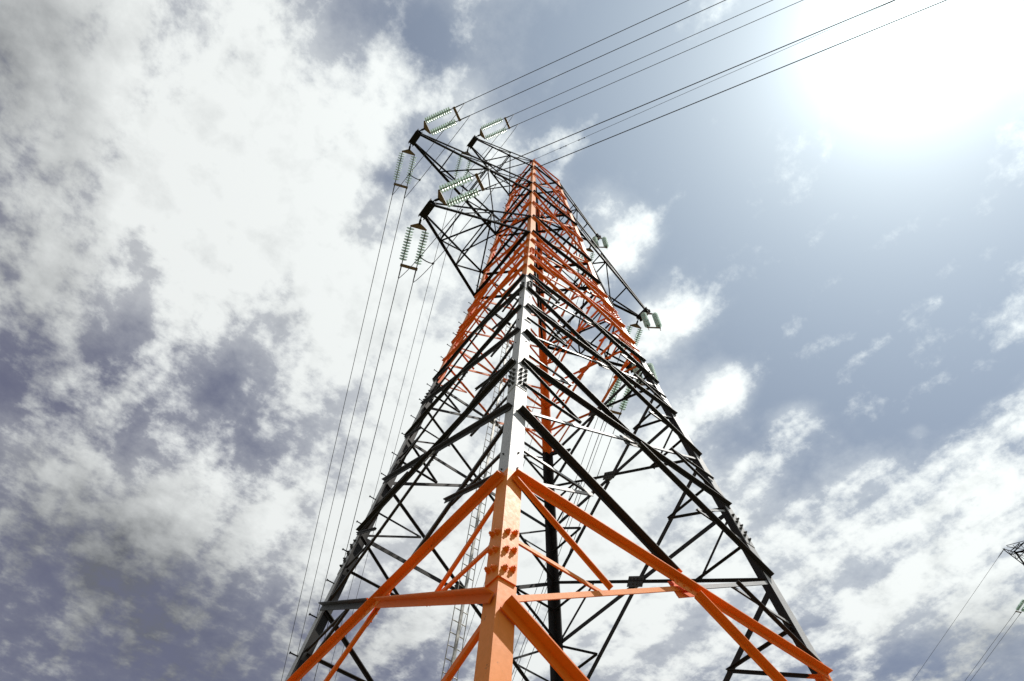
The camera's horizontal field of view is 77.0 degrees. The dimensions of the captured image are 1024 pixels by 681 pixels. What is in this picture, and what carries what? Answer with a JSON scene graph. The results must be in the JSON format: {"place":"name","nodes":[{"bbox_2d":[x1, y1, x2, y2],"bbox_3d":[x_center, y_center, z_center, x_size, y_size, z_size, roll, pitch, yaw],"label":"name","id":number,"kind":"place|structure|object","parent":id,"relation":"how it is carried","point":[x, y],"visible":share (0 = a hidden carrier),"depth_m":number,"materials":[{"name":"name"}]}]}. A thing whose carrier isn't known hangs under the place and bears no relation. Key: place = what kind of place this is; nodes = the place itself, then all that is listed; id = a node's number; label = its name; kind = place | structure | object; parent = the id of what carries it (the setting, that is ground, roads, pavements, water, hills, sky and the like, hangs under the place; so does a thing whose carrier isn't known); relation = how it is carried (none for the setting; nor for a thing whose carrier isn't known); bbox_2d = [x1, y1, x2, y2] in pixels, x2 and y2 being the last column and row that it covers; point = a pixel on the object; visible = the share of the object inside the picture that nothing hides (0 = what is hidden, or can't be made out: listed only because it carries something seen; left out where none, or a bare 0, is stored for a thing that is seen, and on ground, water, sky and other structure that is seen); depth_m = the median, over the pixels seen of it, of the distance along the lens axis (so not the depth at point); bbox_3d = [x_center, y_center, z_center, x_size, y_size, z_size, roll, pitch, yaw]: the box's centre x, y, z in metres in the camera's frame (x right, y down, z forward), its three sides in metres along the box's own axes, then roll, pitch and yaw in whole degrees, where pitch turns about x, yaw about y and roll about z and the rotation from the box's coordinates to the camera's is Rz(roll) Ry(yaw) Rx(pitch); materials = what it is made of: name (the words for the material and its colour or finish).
{"place":"outdoors","nodes":[
{"label":"outdoors","id":0,"kind":"place"},
{"bbox_2d":[0,0,1023,680],"label":"sky","id":1,"kind":"structure","parent":0,"point":[826,247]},
{"bbox_3d":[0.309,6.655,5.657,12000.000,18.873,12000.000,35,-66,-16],"label":"ground","id":2,"kind":"structure","parent":0,"visible":0},
{"bbox_2d":[285,129,832,680],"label":"transmission tower","id":3,"kind":"structure","parent":2,"relation":"on","point":[499,597],"depth_m":11.18,"materials":[{"name":"metal"}]},
{"bbox_2d":[392,144,415,197],"bbox_3d":[-4.223,-6.688,25.255,0.733,0.489,2.052,15,-62,-6],"label":"insulator string","id":4,"kind":"object","parent":3,"relation":"attached to","point":[408,151],"visible":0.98,"depth_m":25.18,"materials":[{"name":"green metal"}]},
{"bbox_2d":[281,195,392,680],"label":"conductor wire","id":5,"kind":"object","parent":4,"relation":"attached to","point":[338,428],"visible":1,"depth_m":28.43,"materials":[{"name":"metal"}]},
{"bbox_2d":[297,200,403,654],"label":"conductor wire","id":6,"kind":"object","parent":4,"relation":"attached to","point":[352,417],"visible":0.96,"depth_m":28.28,"materials":[{"name":"metal"}]},
{"bbox_2d":[398,217,428,281],"bbox_3d":[-3.114,-2.910,20.336,0.733,0.489,2.052,15,-62,-6],"label":"insulator string","id":7,"kind":"object","parent":3,"relation":"attached to","point":[419,225],"visible":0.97,"depth_m":20.26,"materials":[{"name":"green metal"}]},
{"bbox_2d":[301,280,397,680],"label":"conductor wire","id":8,"kind":"object","parent":7,"relation":"attached to","point":[358,442],"visible":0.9,"depth_m":22.24,"materials":[{"name":"metal"}]},
{"bbox_2d":[314,283,412,679],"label":"conductor wire","id":9,"kind":"object","parent":7,"relation":"attached to","point":[374,437],"visible":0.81,"depth_m":22.16,"materials":[{"name":"metal"}]},
{"bbox_2d":[419,103,469,135],"bbox_3d":[-2.631,-8.357,24.424,2.082,0.368,0.733,-21,-64,12],"label":"insulator string","id":10,"kind":"object","parent":3,"relation":"attached to","point":[440,114],"visible":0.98,"depth_m":24.37,"materials":[{"name":"green metal"}]},
{"bbox_2d":[393,103,464,193],"bbox_3d":[-3.264,-7.140,24.434,0.020,0.904,4.582,38,-67,-17],"label":"jumper wire","id":11,"kind":"object","parent":10,"relation":"hanging from","point":[430,147],"visible":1,"depth_m":23.94,"materials":[{"name":"metal"}]},
{"bbox_2d":[404,115,470,198],"bbox_3d":[-2.937,-6.884,24.560,0.020,0.904,4.178,38,-67,-17],"label":"jumper wire","id":12,"kind":"object","parent":10,"relation":"hanging from","point":[437,157],"visible":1,"depth_m":24.13,"materials":[{"name":"metal"}]},
{"bbox_2d":[465,0,688,102],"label":"conductor wire","id":13,"kind":"object","parent":10,"relation":"attached to","point":[578,50],"visible":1,"depth_m":22.57,"materials":[{"name":"metal"}]},
{"bbox_2d":[471,0,725,114],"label":"conductor wire","id":14,"kind":"object","parent":10,"relation":"attached to","point":[600,56],"visible":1,"depth_m":22.55,"materials":[{"name":"metal"}]},
{"bbox_2d":[454,147,471,190],"bbox_3d":[-2.370,-8.322,31.103,0.733,0.489,2.052,15,-62,-6],"label":"insulator string","id":15,"kind":"object","parent":3,"relation":"attached to","point":[469,163],"visible":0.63,"depth_m":31.00,"materials":[{"name":"green metal"}]},
{"bbox_2d":[329,189,452,671],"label":"conductor wire","id":16,"kind":"object","parent":15,"relation":"attached to","point":[400,392],"visible":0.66,"depth_m":34.24,"materials":[{"name":"metal"}]},
{"bbox_2d":[335,193,461,678],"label":"conductor wire","id":17,"kind":"object","parent":15,"relation":"attached to","point":[409,394],"visible":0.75,"depth_m":34.27,"materials":[{"name":"metal"}]},
{"bbox_2d":[432,169,495,206],"bbox_3d":[-1.522,-4.580,19.504,2.082,0.368,0.733,-21,-64,12],"label":"insulator string","id":18,"kind":"object","parent":3,"relation":"attached to","point":[452,184],"visible":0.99,"depth_m":19.45,"materials":[{"name":"green metal"}]},
{"bbox_2d":[398,169,489,278],"bbox_3d":[-2.155,-3.363,19.514,0.020,0.904,4.582,38,-67,-17],"label":"jumper wire","id":19,"kind":"object","parent":18,"relation":"hanging from","point":[447,224],"visible":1,"depth_m":19.01,"materials":[{"name":"metal"}]},
{"bbox_2d":[413,184,496,282],"bbox_3d":[-1.828,-3.107,19.640,0.020,0.904,4.178,38,-67,-17],"label":"jumper wire","id":20,"kind":"object","parent":18,"relation":"hanging from","point":[456,236],"visible":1,"depth_m":19.18,"materials":[{"name":"metal"}]},
{"bbox_2d":[490,0,894,168],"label":"conductor wire","id":21,"kind":"object","parent":18,"relation":"attached to","point":[699,81],"visible":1,"depth_m":17.10,"materials":[{"name":"metal"}]},
{"bbox_2d":[497,0,946,183],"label":"conductor wire","id":22,"kind":"object","parent":18,"relation":"attached to","point":[730,88],"visible":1,"depth_m":17.08,"materials":[{"name":"metal"}]},
{"bbox_2d":[476,115,517,139],"bbox_3d":[-0.779,-9.991,30.272,2.082,0.368,0.733,-21,-64,12],"label":"insulator string","id":23,"kind":"object","parent":3,"relation":"attached to","point":[486,126],"visible":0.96,"depth_m":30.23,"materials":[{"name":"green metal"}]},
{"bbox_2d":[462,125,517,191],"bbox_3d":[-1.085,-8.518,30.408,0.020,0.904,4.178,38,-67,-17],"label":"jumper wire","id":24,"kind":"object","parent":23,"relation":"hanging from","point":[492,157],"visible":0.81,"depth_m":29.92,"materials":[{"name":"metal"}]},
{"bbox_2d":[513,0,771,114],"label":"conductor wire","id":25,"kind":"object","parent":23,"relation":"attached to","point":[644,56],"visible":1,"depth_m":27.89,"materials":[{"name":"metal"}]},
{"bbox_2d":[519,0,802,123],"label":"conductor wire","id":26,"kind":"object","parent":23,"relation":"attached to","point":[664,60],"visible":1,"depth_m":27.83,"materials":[{"name":"metal"}]},
{"bbox_2d":[574,246,594,280],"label":"insulator string","id":27,"kind":"object","parent":3,"relation":"attached to","point":[589,249],"visible":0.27,"depth_m":33.04,"materials":[{"name":"green metal"}]},
{"bbox_2d":[447,292,570,670],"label":"conductor wire","id":28,"kind":"object","parent":27,"relation":"attached to","point":[489,542],"visible":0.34,"depth_m":38.64,"materials":[{"name":"metal"}]},
{"bbox_2d":[452,285,582,679],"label":"conductor wire","id":29,"kind":"object","parent":27,"relation":"attached to","point":[523,465],"visible":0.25,"depth_m":36.51,"materials":[{"name":"metal"}]},
{"bbox_2d":[592,236,608,247],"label":"insulator string","id":30,"kind":"object","parent":3,"relation":"attached to","point":[604,241],"visible":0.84,"depth_m":31.70,"materials":[{"name":"green metal"}]},
{"bbox_2d":[606,371,632,418],"bbox_3d":[3.797,1.970,22.714,0.733,0.489,2.052,15,-62,-6],"label":"insulator string","id":31,"kind":"object","parent":3,"relation":"attached to","point":[614,390],"visible":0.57,"depth_m":22.69,"materials":[{"name":"green metal"}]},
{"bbox_2d":[512,421,603,674],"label":"conductor wire","id":32,"kind":"object","parent":31,"relation":"attached to","point":[564,529],"visible":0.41,"depth_m":24.12,"materials":[{"name":"metal"}]},
{"bbox_2d":[522,428,614,679],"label":"conductor wire","id":33,"kind":"object","parent":31,"relation":"attached to","point":[576,533],"visible":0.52,"depth_m":23.99,"materials":[{"name":"metal"}]},
{"bbox_2d":[619,319,642,357],"bbox_3d":[5.264,0.012,28.520,0.733,0.489,2.052,15,-62,-6],"label":"insulator string","id":34,"kind":"object","parent":3,"relation":"attached to","point":[636,325],"visible":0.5,"depth_m":28.36,"materials":[{"name":"green metal"}]},
{"bbox_2d":[513,362,617,652],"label":"conductor wire","id":35,"kind":"object","parent":34,"relation":"attached to","point":[568,499],"visible":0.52,"depth_m":30.52,"materials":[{"name":"metal"}]},
{"bbox_2d":[512,368,626,680],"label":"conductor wire","id":36,"kind":"object","parent":34,"relation":"attached to","point":[570,522],"visible":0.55,"depth_m":30.85,"materials":[{"name":"metal"}]},
{"bbox_2d":[632,363,657,385],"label":"insulator string","id":37,"kind":"object","parent":3,"relation":"attached to","point":[650,367],"visible":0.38,"depth_m":21.36,"materials":[{"name":"green metal"}]},
{"bbox_2d":[641,311,661,330],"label":"insulator string","id":38,"kind":"object","parent":3,"relation":"attached to","point":[656,319],"visible":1,"depth_m":27.00,"materials":[{"name":"green metal"}]},
{"bbox_2d":[536,1,892,158],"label":"earth wire","id":39,"kind":"object","parent":3,"relation":"attached to","point":[722,76],"visible":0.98,"depth_m":29.81,"materials":[{"name":"metal"}]},
{"bbox_2d":[1003,541,1023,564],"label":"transmission tower","id":40,"kind":"structure","parent":2,"relation":"on","point":[1017,552],"depth_m":59.71,"materials":[{"name":"black metal"}]},
{"bbox_2d":[1013,599,1023,614],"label":"insulator string","id":41,"kind":"object","parent":40,"relation":"attached to","point":[1020,605],"visible":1,"depth_m":53.96,"materials":[{"name":"green glass"}]},
{"bbox_2d":[966,617,1011,678],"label":"conductor wire","id":42,"kind":"object","parent":41,"relation":"attached to","point":[989,647],"visible":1,"depth_m":55.75,"materials":[{"name":"metal"}]},
{"bbox_2d":[971,617,1017,679],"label":"conductor wire","id":43,"kind":"object","parent":41,"relation":"attached to","point":[994,648],"visible":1,"depth_m":55.67,"materials":[{"name":"metal"}]},
{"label":"wire clamp","id":44,"kind":"object","parent":40,"relation":"attached to","visible":0},
{"bbox_2d":[913,558,997,679],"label":"earth wire","id":45,"kind":"object","parent":44,"relation":"attached to","point":[955,619],"visible":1,"depth_m":62.22,"materials":[{"name":"metal"}]}
]}

